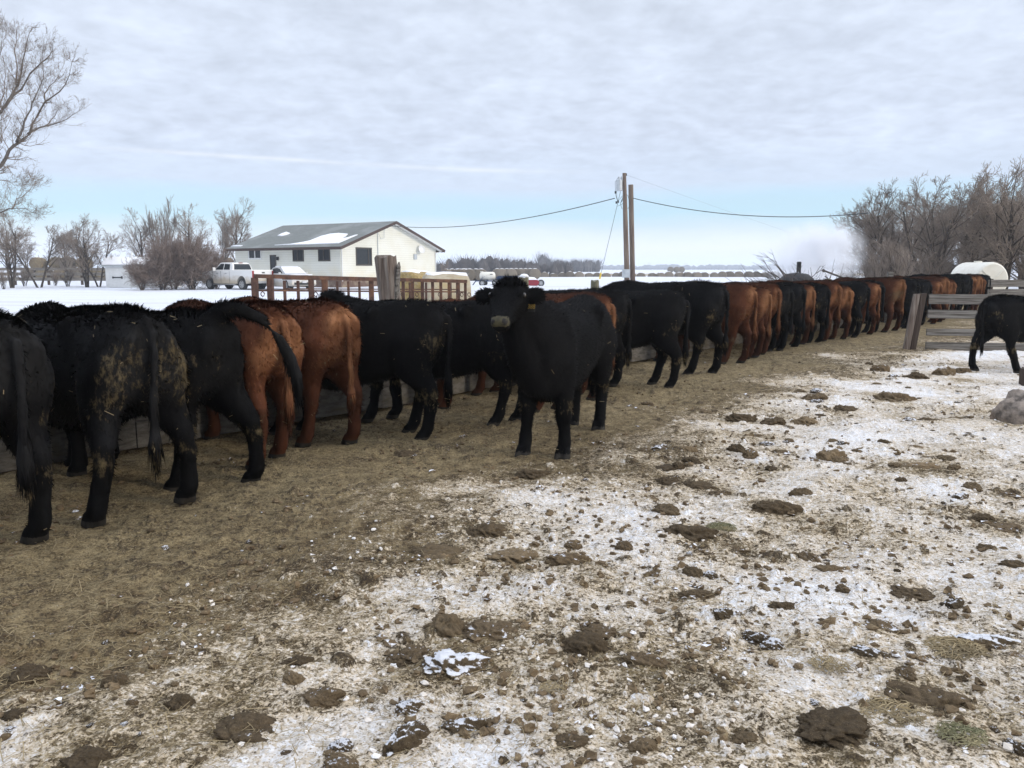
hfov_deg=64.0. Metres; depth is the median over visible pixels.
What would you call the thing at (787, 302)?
black steer
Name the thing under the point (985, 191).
bare tree
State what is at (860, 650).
frozen clod
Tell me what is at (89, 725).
frozen clod
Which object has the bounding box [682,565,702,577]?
frozen clod
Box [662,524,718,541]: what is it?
frozen clod
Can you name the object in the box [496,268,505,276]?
hay bale
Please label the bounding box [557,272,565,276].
hay bale
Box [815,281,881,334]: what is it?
red steer
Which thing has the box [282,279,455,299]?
corral panel
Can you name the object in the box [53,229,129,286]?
bare tree
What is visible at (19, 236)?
bare tree
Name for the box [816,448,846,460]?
frozen clod
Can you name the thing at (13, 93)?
cottonwood
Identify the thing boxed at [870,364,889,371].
frozen clod
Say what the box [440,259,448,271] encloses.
sapling
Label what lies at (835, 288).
red steer
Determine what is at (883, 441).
frozen clod
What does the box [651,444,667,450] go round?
snow patch
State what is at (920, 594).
frozen clod
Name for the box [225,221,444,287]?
house
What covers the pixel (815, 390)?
frozen clod
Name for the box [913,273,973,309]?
black steer
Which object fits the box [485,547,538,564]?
frozen clod
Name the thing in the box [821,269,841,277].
fallen branch
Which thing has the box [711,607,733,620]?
frozen clod
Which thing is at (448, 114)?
sky
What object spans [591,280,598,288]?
fence post
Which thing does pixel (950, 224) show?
bare tree
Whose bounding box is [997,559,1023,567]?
frozen clod
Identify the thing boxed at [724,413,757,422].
frozen clod
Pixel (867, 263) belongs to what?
shrub
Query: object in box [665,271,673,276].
hay bale
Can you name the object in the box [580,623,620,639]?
frozen clod
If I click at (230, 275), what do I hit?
pickup truck
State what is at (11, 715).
frozen clod
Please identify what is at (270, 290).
corral panel
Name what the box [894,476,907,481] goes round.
frozen clod
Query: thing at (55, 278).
shrub
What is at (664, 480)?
frozen clod
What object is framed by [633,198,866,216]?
overhead wire
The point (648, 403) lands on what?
frozen clod
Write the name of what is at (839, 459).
frozen clod
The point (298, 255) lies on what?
window
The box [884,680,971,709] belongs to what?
frozen clod
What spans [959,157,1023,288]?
bare tree
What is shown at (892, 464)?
frozen clod
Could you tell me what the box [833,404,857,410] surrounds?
frozen clod
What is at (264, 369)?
red steer
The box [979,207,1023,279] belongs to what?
bare tree
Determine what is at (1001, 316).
black steer
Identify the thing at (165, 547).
frozen clod
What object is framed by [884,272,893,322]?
fence post
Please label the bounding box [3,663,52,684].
frozen clod
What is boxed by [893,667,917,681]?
frozen clod
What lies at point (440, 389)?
red steer
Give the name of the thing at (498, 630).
frozen clod
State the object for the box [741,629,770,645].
frozen clod
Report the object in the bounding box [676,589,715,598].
frozen clod
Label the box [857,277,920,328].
black steer
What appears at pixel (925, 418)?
frozen clod
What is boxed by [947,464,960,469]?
frozen clod
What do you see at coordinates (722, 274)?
hay bale
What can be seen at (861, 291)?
black steer
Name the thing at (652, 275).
hay bale
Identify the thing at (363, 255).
window
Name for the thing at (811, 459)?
frozen clod
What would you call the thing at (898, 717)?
straw wisp
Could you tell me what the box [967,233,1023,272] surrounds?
shrub
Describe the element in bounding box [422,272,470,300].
hay bale
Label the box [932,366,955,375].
frozen clod
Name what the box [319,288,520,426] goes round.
black steer
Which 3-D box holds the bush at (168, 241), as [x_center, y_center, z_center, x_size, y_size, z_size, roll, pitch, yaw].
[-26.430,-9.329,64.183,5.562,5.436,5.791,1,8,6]
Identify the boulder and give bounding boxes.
[990,389,1023,424]
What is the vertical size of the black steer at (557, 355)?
1.543 m
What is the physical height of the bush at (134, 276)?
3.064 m
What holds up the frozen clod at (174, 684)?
on the ground
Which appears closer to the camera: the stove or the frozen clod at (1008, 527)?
the frozen clod at (1008, 527)
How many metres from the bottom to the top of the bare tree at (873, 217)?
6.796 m
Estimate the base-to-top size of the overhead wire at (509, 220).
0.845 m
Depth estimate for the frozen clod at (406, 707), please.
2.92 m
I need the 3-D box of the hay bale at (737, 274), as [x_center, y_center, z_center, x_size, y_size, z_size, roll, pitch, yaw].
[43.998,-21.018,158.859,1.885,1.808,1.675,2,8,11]
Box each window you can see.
[248,251,261,259]
[292,250,303,261]
[318,250,330,260]
[355,247,371,265]
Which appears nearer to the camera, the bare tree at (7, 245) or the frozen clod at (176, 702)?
the frozen clod at (176, 702)
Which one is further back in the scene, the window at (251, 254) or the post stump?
the window at (251, 254)
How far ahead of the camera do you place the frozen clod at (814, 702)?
2.93 m
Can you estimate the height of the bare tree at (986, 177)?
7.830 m
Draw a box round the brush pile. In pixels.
[725,250,860,281]
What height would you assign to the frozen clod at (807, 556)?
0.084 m
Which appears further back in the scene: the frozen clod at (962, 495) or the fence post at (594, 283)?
the fence post at (594, 283)
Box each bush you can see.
[120,257,163,289]
[124,236,193,289]
[139,230,211,288]
[155,232,223,289]
[196,245,234,288]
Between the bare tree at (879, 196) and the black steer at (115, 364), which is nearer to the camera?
the black steer at (115, 364)
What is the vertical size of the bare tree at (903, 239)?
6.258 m
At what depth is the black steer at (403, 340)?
7.45 m
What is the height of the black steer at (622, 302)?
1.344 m
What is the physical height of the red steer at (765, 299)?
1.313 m
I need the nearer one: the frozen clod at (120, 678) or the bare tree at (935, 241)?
the frozen clod at (120, 678)
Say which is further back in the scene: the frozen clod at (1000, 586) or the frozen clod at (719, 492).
the frozen clod at (719, 492)
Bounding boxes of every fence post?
[374,255,411,404]
[519,274,528,284]
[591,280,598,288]
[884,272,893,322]
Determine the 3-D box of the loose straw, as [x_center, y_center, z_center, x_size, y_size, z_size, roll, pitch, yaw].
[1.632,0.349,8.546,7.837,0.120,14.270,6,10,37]
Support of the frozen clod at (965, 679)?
on the ground
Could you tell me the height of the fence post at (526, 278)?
1.578 m
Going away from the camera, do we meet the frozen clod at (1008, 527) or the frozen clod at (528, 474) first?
the frozen clod at (1008, 527)
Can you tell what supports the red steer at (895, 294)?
on the ground
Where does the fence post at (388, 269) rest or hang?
on the ground
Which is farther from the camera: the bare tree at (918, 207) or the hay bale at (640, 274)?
the hay bale at (640, 274)
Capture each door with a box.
[108,267,125,286]
[270,255,275,269]
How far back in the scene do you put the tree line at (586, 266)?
405.96 m
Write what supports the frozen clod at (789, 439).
on the ground
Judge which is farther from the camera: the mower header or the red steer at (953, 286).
the mower header
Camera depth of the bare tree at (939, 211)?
66.34 m
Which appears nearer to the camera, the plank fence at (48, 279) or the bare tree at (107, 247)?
the bare tree at (107, 247)
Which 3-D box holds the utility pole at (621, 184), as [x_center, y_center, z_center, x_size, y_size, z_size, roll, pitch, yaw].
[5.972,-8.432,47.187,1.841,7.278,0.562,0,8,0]
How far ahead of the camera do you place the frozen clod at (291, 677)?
3.11 m
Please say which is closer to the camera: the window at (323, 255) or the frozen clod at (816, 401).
the frozen clod at (816, 401)
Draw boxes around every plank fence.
[0,267,193,284]
[903,293,1023,350]
[985,278,1023,294]
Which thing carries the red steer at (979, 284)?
on the ground
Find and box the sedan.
[266,266,315,289]
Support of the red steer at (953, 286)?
on the ground
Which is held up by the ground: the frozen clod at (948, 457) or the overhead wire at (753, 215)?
the frozen clod at (948, 457)
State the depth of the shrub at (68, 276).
69.44 m
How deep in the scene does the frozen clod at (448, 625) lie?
3.55 m
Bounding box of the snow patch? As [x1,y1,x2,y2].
[419,648,491,678]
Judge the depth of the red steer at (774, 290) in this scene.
14.77 m
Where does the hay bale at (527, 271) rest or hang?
on the ground
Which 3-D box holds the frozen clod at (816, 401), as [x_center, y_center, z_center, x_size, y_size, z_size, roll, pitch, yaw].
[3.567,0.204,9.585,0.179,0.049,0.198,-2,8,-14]
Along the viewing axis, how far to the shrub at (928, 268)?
43.88 m
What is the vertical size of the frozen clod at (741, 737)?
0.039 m
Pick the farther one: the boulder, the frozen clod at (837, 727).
the boulder
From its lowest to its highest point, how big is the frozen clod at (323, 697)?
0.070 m
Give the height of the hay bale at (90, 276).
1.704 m
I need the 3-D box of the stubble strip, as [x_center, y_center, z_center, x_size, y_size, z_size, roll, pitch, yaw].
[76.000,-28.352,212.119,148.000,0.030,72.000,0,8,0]
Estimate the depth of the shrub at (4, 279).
63.42 m
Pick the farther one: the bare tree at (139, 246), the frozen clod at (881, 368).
the bare tree at (139, 246)
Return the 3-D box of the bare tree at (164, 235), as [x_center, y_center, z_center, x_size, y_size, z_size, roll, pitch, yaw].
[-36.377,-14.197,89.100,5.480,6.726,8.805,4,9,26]
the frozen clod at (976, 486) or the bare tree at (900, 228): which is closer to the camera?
the frozen clod at (976, 486)
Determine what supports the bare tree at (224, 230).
on the ground
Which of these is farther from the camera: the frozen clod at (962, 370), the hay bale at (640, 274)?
the hay bale at (640, 274)
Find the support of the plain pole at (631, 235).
on the ground
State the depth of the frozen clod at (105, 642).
3.46 m
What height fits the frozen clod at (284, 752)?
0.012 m
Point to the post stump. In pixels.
(1021, 377)
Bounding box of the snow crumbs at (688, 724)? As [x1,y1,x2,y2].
[104,372,1023,767]
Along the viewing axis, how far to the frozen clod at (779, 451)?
7.08 m
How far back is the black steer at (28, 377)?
4.37 m
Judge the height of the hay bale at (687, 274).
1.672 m
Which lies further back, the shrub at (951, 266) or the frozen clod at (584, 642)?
the shrub at (951, 266)
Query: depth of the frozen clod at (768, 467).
6.44 m
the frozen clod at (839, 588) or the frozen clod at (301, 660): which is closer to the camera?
the frozen clod at (301, 660)
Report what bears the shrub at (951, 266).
on the ground
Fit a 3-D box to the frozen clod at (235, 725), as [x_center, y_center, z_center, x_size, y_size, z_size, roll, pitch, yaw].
[-0.911,1.182,2.795,0.246,0.072,0.252,-3,8,-19]
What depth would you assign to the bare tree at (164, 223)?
84.10 m
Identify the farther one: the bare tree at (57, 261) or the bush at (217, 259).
the bare tree at (57, 261)
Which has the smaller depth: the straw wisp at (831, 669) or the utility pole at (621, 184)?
the straw wisp at (831, 669)
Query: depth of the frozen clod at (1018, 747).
2.63 m
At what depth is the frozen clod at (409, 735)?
2.70 m
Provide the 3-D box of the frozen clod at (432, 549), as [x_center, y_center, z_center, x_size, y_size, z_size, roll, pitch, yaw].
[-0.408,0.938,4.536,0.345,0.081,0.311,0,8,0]
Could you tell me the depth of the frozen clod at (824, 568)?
4.23 m
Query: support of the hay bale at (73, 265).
on the hay bale at (76, 276)
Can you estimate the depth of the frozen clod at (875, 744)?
2.67 m
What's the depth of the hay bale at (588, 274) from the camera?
158.25 m
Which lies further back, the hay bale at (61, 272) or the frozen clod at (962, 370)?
the hay bale at (61, 272)
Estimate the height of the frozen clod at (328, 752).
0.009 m
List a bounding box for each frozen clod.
[2,708,26,720]
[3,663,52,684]
[4,726,17,732]
[59,745,112,767]
[86,722,93,727]
[99,672,129,687]
[101,640,109,644]
[122,743,132,748]
[125,698,138,705]
[161,545,169,549]
[163,693,195,710]
[170,681,178,686]
[194,755,208,762]
[213,711,276,743]
[263,728,273,733]
[280,655,314,667]
[280,750,291,754]
[282,670,305,684]
[301,687,345,707]
[321,752,358,767]
[323,749,334,756]
[327,737,353,751]
[380,720,430,757]
[386,643,430,667]
[393,450,421,456]
[395,699,424,714]
[409,543,464,558]
[423,613,465,637]
[439,717,487,733]
[462,619,518,642]
[466,521,507,537]
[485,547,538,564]
[498,756,509,763]
[514,469,550,479]
[545,552,592,565]
[554,732,589,749]
[559,630,607,655]
[564,541,582,549]
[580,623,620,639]
[614,540,632,550]
[618,651,664,667]
[627,736,658,753]
[638,447,651,451]
[642,402,653,405]
[650,503,680,515]
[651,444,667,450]
[655,464,675,470]
[655,476,679,484]
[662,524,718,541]
[672,462,684,469]
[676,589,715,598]
[679,446,697,451]
[682,457,702,464]
[682,481,717,489]
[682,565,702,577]
[683,463,692,466]
[699,409,711,413]
[703,570,717,579]
[708,490,731,494]
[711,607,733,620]
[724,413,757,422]
[726,444,745,452]
[731,730,758,744]
[732,546,750,553]
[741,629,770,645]
[742,449,758,458]
[751,500,806,514]
[758,441,773,445]
[759,637,784,649]
[760,416,785,424]
[765,465,776,471]
[768,601,794,609]
[771,449,790,452]
[784,438,793,441]
[788,487,812,495]
[790,416,818,425]
[794,706,870,750]
[796,551,821,562]
[800,392,828,399]
[802,456,818,460]
[810,388,822,392]
[810,399,823,402]
[810,698,818,705]
[813,564,844,571]
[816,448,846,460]
[832,456,848,462]
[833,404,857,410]
[834,585,849,592]
[850,644,889,657]
[859,618,910,633]
[869,742,878,747]
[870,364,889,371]
[873,391,917,401]
[877,439,888,443]
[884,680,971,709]
[887,462,902,466]
[889,585,935,600]
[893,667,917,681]
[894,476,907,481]
[902,371,929,378]
[902,417,915,420]
[904,462,940,468]
[917,417,939,420]
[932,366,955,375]
[936,455,955,460]
[939,598,964,609]
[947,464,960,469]
[951,492,968,499]
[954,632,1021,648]
[955,368,971,372]
[956,675,968,681]
[961,482,981,491]
[970,513,996,521]
[976,543,996,549]
[978,522,1020,532]
[986,488,1023,498]
[989,726,1000,732]
[993,584,1003,588]
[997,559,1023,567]
[1001,737,1023,756]
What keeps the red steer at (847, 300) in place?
on the ground
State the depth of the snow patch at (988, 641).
3.45 m
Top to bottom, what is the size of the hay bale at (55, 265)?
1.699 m
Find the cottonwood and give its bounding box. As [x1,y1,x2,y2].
[0,10,91,224]
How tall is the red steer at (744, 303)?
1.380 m
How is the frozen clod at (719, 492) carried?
on the ground
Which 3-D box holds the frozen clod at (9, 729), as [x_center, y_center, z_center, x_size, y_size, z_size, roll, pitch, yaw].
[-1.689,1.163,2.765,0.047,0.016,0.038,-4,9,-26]
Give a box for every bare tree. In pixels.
[0,204,40,287]
[0,221,84,287]
[47,224,75,281]
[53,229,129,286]
[54,213,105,286]
[117,207,162,256]
[134,223,207,252]
[140,195,184,247]
[162,203,215,249]
[214,198,253,262]
[217,202,240,260]
[830,177,918,272]
[832,190,903,262]
[843,213,894,273]
[861,171,1010,275]
[863,196,962,270]
[874,211,917,252]
[889,201,962,271]
[892,188,1021,273]
[928,161,1023,264]
[928,182,1023,273]
[931,196,963,262]
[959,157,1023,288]
[959,174,1023,259]
[979,199,1023,288]
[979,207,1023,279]
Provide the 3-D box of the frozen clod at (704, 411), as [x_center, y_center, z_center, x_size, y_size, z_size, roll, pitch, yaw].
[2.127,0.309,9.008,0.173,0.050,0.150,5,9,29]
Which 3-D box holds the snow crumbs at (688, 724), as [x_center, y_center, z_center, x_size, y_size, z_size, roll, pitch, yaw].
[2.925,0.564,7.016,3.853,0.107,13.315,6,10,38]
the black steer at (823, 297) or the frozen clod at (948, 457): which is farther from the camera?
the black steer at (823, 297)
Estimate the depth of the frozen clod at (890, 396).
9.71 m
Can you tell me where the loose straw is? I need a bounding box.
[0,359,1023,767]
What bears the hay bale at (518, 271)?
on the ground
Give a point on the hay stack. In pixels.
(676, 269)
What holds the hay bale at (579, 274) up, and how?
on the ground
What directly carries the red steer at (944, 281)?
on the ground
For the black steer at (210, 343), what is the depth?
5.79 m
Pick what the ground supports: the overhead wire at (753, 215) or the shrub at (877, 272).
the shrub at (877, 272)
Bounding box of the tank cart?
[473,271,500,284]
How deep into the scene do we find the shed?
67.33 m
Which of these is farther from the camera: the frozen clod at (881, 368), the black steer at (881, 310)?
the black steer at (881, 310)
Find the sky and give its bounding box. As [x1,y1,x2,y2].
[0,0,1023,268]
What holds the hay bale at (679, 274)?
on the ground
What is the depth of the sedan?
60.77 m
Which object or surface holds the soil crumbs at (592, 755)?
on the ground
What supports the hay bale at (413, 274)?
on the ground
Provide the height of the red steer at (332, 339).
1.344 m
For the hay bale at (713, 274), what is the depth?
157.72 m
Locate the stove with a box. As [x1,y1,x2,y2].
[780,262,813,280]
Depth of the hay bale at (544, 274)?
157.86 m
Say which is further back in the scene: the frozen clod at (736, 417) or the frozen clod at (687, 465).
the frozen clod at (736, 417)
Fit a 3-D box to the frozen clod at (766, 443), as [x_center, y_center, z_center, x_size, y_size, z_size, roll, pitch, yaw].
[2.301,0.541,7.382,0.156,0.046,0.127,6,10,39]
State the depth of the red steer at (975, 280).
27.01 m
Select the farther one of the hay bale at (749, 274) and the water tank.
the hay bale at (749, 274)
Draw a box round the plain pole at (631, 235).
[628,184,634,280]
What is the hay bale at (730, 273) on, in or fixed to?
on the ground
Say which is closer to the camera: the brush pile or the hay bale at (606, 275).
the brush pile
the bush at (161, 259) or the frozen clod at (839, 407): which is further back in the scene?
the bush at (161, 259)
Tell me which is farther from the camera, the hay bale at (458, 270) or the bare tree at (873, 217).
the hay bale at (458, 270)
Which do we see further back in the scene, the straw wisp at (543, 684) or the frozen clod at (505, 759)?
the straw wisp at (543, 684)
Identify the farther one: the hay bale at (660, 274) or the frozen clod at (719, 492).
the hay bale at (660, 274)
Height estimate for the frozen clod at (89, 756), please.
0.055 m
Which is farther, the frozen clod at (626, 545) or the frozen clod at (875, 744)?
the frozen clod at (626, 545)
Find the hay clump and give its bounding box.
[921,634,992,660]
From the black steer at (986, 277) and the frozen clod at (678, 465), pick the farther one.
the black steer at (986, 277)
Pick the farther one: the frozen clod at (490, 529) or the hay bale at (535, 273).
the hay bale at (535, 273)
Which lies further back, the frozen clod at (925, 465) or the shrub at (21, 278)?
the shrub at (21, 278)
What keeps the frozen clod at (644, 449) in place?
on the ground
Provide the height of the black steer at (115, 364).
1.363 m
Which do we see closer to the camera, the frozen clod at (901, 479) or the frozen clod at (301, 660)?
the frozen clod at (301, 660)
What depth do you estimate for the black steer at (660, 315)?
10.71 m
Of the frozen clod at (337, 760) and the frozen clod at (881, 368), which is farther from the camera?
the frozen clod at (881, 368)
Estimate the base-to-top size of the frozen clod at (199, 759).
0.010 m
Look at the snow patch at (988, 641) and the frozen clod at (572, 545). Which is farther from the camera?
the frozen clod at (572, 545)
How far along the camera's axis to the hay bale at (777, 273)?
157.52 m
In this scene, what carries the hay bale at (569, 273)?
on the ground
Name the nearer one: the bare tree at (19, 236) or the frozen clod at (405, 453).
the frozen clod at (405, 453)
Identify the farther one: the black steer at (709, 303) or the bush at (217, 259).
the bush at (217, 259)
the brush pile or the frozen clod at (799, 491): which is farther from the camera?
the brush pile
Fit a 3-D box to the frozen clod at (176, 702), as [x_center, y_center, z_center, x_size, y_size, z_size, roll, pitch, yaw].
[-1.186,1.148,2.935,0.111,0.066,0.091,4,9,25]
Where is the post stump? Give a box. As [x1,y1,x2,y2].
[1019,368,1023,385]
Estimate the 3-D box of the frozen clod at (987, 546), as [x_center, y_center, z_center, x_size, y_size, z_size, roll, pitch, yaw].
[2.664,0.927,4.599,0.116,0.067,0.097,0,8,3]
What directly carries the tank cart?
on the ground
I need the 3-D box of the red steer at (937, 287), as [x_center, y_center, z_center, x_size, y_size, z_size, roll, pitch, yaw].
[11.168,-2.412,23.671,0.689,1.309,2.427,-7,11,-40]
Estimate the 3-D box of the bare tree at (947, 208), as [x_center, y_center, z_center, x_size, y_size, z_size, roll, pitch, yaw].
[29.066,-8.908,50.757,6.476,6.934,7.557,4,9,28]
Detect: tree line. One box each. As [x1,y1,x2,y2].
[436,251,575,274]
[532,250,602,271]
[600,262,1013,269]
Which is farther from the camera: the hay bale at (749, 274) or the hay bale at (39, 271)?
the hay bale at (749, 274)
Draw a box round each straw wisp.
[538,680,567,693]
[806,654,853,674]
[854,694,930,728]
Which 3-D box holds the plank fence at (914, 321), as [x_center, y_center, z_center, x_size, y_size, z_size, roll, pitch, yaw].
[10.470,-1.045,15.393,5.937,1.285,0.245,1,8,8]
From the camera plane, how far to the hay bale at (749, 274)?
157.70 m
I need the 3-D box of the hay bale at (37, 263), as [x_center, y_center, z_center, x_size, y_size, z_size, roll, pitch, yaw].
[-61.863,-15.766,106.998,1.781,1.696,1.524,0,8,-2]
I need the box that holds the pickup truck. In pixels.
[202,262,272,289]
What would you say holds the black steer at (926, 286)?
on the ground
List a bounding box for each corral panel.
[251,274,470,300]
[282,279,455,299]
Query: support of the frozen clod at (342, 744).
on the ground
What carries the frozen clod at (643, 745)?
on the ground
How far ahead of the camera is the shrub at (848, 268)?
42.99 m
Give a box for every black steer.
[0,307,58,544]
[13,300,199,528]
[63,297,303,491]
[268,296,454,440]
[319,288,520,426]
[474,273,618,459]
[512,286,633,389]
[600,279,730,374]
[621,288,690,387]
[729,281,807,347]
[767,282,794,351]
[803,280,871,337]
[805,282,831,342]
[845,279,886,332]
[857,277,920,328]
[863,278,932,324]
[907,274,964,309]
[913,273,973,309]
[942,274,991,293]
[968,294,1023,372]
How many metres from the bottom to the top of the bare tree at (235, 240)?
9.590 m
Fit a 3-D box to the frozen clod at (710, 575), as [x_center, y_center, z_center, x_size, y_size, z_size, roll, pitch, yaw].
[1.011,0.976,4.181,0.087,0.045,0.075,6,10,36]
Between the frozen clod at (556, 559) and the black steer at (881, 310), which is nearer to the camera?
the frozen clod at (556, 559)
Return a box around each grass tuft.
[706,521,736,531]
[933,721,990,749]
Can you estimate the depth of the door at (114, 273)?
67.27 m
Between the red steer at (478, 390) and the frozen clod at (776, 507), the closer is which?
the frozen clod at (776, 507)
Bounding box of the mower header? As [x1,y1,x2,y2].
[518,274,543,285]
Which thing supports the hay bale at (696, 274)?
on the ground
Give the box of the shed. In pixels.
[101,251,181,287]
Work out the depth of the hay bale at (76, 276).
106.29 m
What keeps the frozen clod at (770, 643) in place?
on the ground
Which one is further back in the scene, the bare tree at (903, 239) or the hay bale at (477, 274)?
the hay bale at (477, 274)
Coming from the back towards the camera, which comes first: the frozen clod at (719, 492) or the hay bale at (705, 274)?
the hay bale at (705, 274)
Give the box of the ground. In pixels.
[0,269,1023,767]
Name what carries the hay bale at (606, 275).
on the ground
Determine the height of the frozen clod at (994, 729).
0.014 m
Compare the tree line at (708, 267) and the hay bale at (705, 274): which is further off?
the tree line at (708, 267)
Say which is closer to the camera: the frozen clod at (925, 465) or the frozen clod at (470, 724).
the frozen clod at (470, 724)
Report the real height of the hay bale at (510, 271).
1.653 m
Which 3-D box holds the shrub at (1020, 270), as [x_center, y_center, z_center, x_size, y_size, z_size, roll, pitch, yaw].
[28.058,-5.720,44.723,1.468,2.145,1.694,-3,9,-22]
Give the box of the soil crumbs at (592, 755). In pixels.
[0,351,1023,767]
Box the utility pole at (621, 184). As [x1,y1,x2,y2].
[599,173,629,279]
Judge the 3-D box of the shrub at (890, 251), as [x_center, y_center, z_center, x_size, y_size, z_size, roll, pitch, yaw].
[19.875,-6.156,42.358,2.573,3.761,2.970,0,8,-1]
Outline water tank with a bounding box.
[951,261,1007,288]
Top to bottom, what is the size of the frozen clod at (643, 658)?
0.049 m
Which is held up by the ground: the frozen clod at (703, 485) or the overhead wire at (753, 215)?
the frozen clod at (703, 485)
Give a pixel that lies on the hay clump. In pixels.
(962, 646)
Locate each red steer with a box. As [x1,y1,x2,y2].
[164,297,306,469]
[227,294,363,447]
[429,298,562,412]
[465,290,616,400]
[652,281,758,363]
[677,285,772,358]
[709,279,781,354]
[767,279,843,341]
[789,282,815,344]
[792,284,854,339]
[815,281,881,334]
[833,276,906,331]
[880,278,942,323]
[893,274,949,321]
[931,274,982,309]
[943,278,956,319]
[969,275,977,309]
[973,276,986,308]
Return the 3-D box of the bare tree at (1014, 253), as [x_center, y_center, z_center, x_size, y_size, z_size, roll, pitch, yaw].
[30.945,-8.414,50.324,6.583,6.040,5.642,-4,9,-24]
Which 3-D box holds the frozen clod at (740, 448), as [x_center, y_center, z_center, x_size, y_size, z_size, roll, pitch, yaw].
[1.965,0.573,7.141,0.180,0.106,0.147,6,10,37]
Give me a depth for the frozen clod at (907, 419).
8.45 m
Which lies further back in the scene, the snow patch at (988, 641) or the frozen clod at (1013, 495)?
the frozen clod at (1013, 495)
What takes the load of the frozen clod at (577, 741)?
on the ground
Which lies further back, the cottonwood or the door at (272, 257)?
the door at (272, 257)
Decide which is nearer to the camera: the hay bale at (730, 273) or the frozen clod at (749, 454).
the frozen clod at (749, 454)
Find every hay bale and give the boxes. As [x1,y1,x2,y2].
[29,257,46,267]
[35,270,52,277]
[48,257,61,267]
[54,270,68,277]
[59,257,75,267]
[69,270,83,277]
[84,271,97,277]
[400,270,428,299]
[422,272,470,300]
[453,268,464,272]
[465,268,474,280]
[475,268,486,279]
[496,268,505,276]
[506,268,516,275]
[515,268,521,275]
[525,268,531,276]
[529,268,540,278]
[540,272,548,276]
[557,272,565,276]
[565,271,574,276]
[575,271,583,276]
[584,273,592,276]
[601,273,610,276]
[636,272,645,276]
[648,273,656,276]
[656,272,664,276]
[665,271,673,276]
[674,272,683,276]
[684,272,692,276]
[692,272,701,276]
[701,272,708,276]
[710,272,718,276]
[718,271,726,276]
[726,271,734,276]
[734,271,743,276]
[744,271,753,276]
[769,271,780,276]
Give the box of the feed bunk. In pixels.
[0,304,963,472]
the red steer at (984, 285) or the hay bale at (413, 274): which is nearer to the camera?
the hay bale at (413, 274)
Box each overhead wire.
[390,198,614,227]
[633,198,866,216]
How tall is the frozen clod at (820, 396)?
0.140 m
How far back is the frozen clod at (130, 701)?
2.90 m
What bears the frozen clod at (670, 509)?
on the ground
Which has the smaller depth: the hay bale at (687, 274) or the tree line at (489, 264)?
the hay bale at (687, 274)
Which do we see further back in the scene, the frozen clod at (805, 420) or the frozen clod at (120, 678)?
the frozen clod at (805, 420)
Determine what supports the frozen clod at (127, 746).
on the ground
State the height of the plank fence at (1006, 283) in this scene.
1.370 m
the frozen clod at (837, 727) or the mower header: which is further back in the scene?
the mower header
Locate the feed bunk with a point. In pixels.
(134, 432)
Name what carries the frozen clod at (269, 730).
on the ground
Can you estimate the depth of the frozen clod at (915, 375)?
11.56 m
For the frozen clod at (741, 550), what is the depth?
4.61 m
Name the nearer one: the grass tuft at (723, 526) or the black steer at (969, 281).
the grass tuft at (723, 526)
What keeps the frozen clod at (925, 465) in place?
on the ground
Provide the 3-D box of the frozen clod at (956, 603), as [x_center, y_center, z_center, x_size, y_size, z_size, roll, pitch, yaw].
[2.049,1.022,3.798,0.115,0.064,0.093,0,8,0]
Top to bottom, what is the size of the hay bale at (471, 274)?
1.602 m
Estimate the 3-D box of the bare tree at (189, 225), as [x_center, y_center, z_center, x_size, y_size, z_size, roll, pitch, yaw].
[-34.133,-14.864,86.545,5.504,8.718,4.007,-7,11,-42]
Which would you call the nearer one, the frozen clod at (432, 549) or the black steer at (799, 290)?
the frozen clod at (432, 549)
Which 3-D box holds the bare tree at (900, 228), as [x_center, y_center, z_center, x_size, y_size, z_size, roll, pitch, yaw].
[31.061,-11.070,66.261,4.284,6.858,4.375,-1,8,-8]
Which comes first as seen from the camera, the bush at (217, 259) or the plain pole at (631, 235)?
the plain pole at (631, 235)
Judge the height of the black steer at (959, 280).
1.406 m
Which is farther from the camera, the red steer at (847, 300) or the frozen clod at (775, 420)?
the red steer at (847, 300)
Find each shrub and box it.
[0,267,9,288]
[15,261,34,285]
[49,268,63,285]
[57,264,76,285]
[834,249,872,277]
[850,243,877,277]
[856,235,903,277]
[873,231,932,275]
[910,244,954,274]
[936,247,981,273]
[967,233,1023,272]
[1015,261,1023,288]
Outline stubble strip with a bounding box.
[574,274,863,275]
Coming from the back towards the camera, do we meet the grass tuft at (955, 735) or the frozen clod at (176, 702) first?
the frozen clod at (176, 702)
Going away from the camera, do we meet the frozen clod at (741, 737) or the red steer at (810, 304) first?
the frozen clod at (741, 737)
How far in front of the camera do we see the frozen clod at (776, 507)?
5.31 m
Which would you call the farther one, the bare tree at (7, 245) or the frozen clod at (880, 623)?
the bare tree at (7, 245)
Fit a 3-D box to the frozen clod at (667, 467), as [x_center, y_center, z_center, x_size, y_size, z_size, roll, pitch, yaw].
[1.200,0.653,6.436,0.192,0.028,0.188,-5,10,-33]
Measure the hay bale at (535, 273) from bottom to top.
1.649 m
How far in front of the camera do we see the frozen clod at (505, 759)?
2.63 m
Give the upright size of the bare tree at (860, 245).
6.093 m
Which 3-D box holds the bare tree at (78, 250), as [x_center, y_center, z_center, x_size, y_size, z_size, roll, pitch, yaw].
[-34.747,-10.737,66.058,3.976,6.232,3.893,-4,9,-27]
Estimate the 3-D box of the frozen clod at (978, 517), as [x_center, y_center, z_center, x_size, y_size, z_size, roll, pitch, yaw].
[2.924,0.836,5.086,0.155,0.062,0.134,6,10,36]
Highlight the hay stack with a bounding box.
[674,267,679,272]

